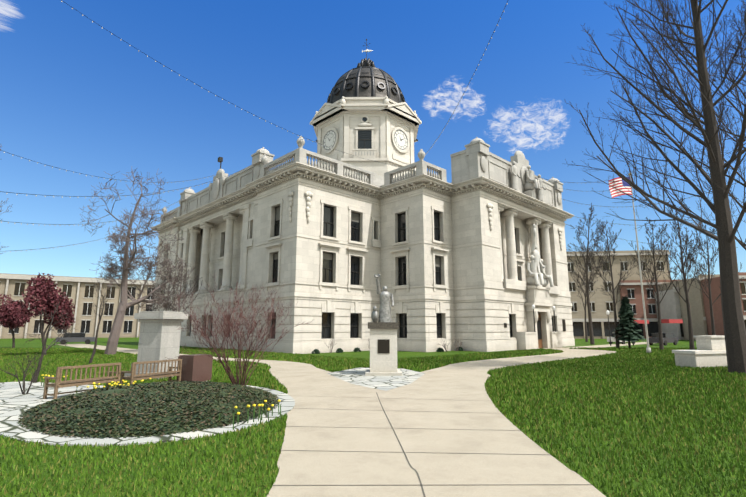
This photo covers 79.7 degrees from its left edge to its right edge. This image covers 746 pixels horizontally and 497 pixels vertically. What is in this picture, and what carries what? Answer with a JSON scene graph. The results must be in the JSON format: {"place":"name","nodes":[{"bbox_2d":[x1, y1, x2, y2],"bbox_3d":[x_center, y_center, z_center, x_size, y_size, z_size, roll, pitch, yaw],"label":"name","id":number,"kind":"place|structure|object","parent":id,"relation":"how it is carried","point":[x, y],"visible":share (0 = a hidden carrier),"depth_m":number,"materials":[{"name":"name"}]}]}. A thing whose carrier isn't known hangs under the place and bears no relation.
{"place":"outdoors","nodes":[
{"label":"outdoors","id":0,"kind":"place"},
{"bbox_2d":[0,337,745,496],"bbox_3d":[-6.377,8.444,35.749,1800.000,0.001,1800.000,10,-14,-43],"label":"ground","id":1,"kind":"structure","parent":0,"point":[131,342],"depth_m":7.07,"materials":[{"name":"green plant"}]},
{"bbox_2d":[0,385,294,445],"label":"bed edge","id":2,"kind":"object","parent":1,"relation":"on","point":[9,424],"visible":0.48,"depth_m":8.76,"materials":[{"name":"white stone"}]},
{"bbox_2d":[18,381,279,438],"bbox_3d":[-5.720,4.087,12.253,6.493,0.425,8.129,10,-14,-43],"label":"bed","id":3,"kind":"object","parent":1,"relation":"on","point":[150,409],"visible":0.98,"depth_m":10.08,"materials":[{"name":"green plant"}]},
{"bbox_2d":[41,374,280,429],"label":"daffodils","id":4,"kind":"object","parent":3,"relation":"in","point":[117,383],"visible":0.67,"depth_m":10.41,"materials":[{"name":"yellow plant"}]},
{"bbox_2d":[0,274,461,393],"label":"shrubs","id":5,"kind":"object","parent":1,"relation":"on","point":[227,332],"visible":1,"depth_m":14.94,"materials":[{"name":"brown plant"}]},
{"bbox_2d":[0,342,646,496],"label":"walks","id":6,"kind":"structure","parent":1,"relation":"on","point":[360,434],"depth_m":8.52,"materials":[{"name":"concrete"}]},
{"bbox_2d":[150,140,574,353],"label":"courthouse","id":7,"kind":"structure","parent":1,"relation":"on","point":[423,244],"depth_m":42.05,"materials":[{"name":"stone"}]},
{"bbox_2d":[158,136,562,331],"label":"architectural ornamentation","id":8,"kind":"object","parent":7,"relation":"on","point":[540,274],"visible":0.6,"depth_m":46.85,"materials":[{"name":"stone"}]},
{"bbox_2d":[310,97,421,185],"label":"tower","id":9,"kind":"structure","parent":7,"relation":"on","point":[373,142],"depth_m":62.03,"materials":[{"name":"stone"}]},
{"bbox_2d":[314,39,416,152],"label":"dome","id":10,"kind":"object","parent":9,"relation":"on","point":[365,77],"visible":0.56,"depth_m":64.64,"materials":[{"name":"metal"}]},
{"bbox_2d":[0,0,738,251],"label":"string lights","id":11,"kind":"object","parent":7,"relation":"attached to","point":[301,136],"visible":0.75,"depth_m":36.17,"materials":[{"name":"black"}]},
{"bbox_2d":[0,0,745,382],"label":"trees","id":12,"kind":"object","parent":1,"relation":"on","point":[726,240],"visible":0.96,"depth_m":24.11,"materials":[{"name":"brown plant"}]},
{"bbox_2d":[0,272,644,353],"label":"tree leaves","id":13,"kind":"object","parent":12,"relation":"attached to","point":[42,287],"visible":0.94,"depth_m":34.22,"materials":[{"name":"red plant"}]},
{"bbox_2d":[0,250,745,344],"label":"buildings","id":14,"kind":"structure","parent":1,"relation":"on","point":[673,310],"depth_m":88.77,"materials":[{"name":"beige brick"}]},
{"bbox_2d":[43,311,727,398],"bbox_3d":[3.855,4.502,21.430,31.166,2.740,6.735,4,-11,-20],"label":"furniture","id":15,"kind":"object","parent":1,"relation":"on","point":[159,338],"visible":0.9,"depth_m":18.48,"materials":[{"name":"white stone"}]},
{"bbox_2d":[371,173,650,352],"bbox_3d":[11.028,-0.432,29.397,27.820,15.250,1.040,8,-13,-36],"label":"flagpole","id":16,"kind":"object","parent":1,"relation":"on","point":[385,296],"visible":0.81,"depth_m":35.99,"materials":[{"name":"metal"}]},
{"bbox_2d":[606,310,633,345],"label":"lamp post","id":17,"kind":"object","parent":1,"relation":"on","point":[607,312],"visible":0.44,"depth_m":52.46,"materials":[{"name":"black metal"}]},
{"bbox_2d":[0,0,745,280],"label":"sky","id":18,"kind":"structure","parent":0,"point":[75,96],"materials":[{"name":"blue"}]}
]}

